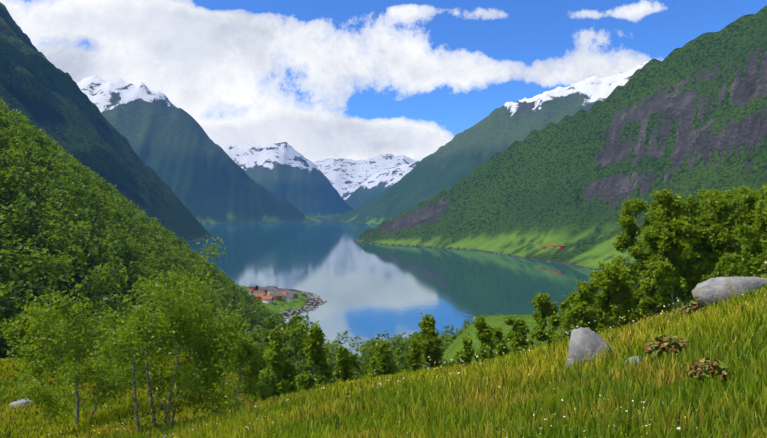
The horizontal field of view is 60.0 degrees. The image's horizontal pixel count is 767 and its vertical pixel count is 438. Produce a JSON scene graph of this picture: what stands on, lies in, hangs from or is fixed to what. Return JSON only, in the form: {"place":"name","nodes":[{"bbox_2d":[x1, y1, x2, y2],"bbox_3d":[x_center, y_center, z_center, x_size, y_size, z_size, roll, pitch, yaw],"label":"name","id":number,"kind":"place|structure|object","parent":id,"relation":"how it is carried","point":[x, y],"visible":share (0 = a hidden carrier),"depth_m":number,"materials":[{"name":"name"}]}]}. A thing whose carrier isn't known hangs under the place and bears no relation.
{"place":"outdoors","nodes":[
{"label":"outdoors","id":0,"kind":"place"},
{"bbox_2d":[0,2,766,437],"bbox_3d":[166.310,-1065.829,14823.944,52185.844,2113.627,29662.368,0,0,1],"label":"mountains","id":1,"kind":"structure","parent":0,"point":[572,166],"depth_m":1854.08,"materials":[{"name":"green plant"}]},
{"bbox_2d":[9,398,33,411],"bbox_3d":[-15.627,8.070,28.866,0.995,0.534,0.893,0,0,25],"label":"boulder","id":2,"kind":"object","parent":1,"relation":"on","point":[22,401],"visible":0.54,"depth_m":28.55,"materials":[{"name":"stone"}]},
{"bbox_2d":[0,274,766,437],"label":"meadow grass","id":3,"kind":"structure","parent":1,"relation":"on","point":[471,400],"depth_m":9.62,"materials":[{"name":"green plant"}]},
{"bbox_2d":[243,244,638,303],"bbox_3d":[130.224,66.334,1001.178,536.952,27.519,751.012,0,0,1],"label":"houses","id":4,"kind":"structure","parent":1,"relation":"on","point":[274,292],"depth_m":668.04,"materials":[{"name":"paint"}]},
{"bbox_2d":[280,243,601,319],"bbox_3d":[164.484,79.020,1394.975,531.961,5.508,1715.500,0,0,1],"label":"shore stones","id":5,"kind":"object","parent":1,"relation":"on","point":[316,297],"visible":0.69,"depth_m":644.94,"materials":[{"name":"stone"}]},
{"bbox_2d":[566,327,611,369],"bbox_3d":[3.520,2.359,11.202,1.067,1.050,0.902,0,0,1],"label":"boulder","id":6,"kind":"object","parent":1,"relation":"on","point":[587,340],"visible":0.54,"depth_m":11.02,"materials":[{"name":"stone"}]},
{"bbox_2d":[625,356,649,363],"bbox_3d":[3.718,2.118,9.627,0.458,0.251,0.317,0,0,1],"label":"rock","id":7,"kind":"object","parent":1,"relation":"on","point":[630,359],"visible":0.12,"depth_m":9.56,"materials":[{"name":"stone"}]},
{"bbox_2d":[645,301,732,382],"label":"shrubs","id":8,"kind":"object","parent":1,"relation":"on","point":[664,344],"visible":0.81,"depth_m":9.16,"materials":[{"name":"green plant"}]},
{"bbox_2d":[692,277,766,307],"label":"boulder","id":9,"kind":"object","parent":1,"relation":"on","point":[722,288],"visible":0.67,"depth_m":14.61,"materials":[{"name":"stone"}]},
{"bbox_2d":[0,0,766,161],"label":"sky","id":10,"kind":"structure","parent":0,"point":[326,79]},
{"bbox_2d":[4,260,766,437],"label":"meadow flowers","id":11,"kind":"object","parent":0,"point":[487,368],"visible":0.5,"depth_m":12.26,"materials":[{"name":"white plant"}]},
{"bbox_2d":[186,222,644,355],"bbox_3d":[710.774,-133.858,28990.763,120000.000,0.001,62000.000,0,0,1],"label":"fjord water","id":12,"kind":"structure","parent":0,"point":[365,291],"depth_m":957.52,"materials":[{"name":"blue liquid"}]}
]}

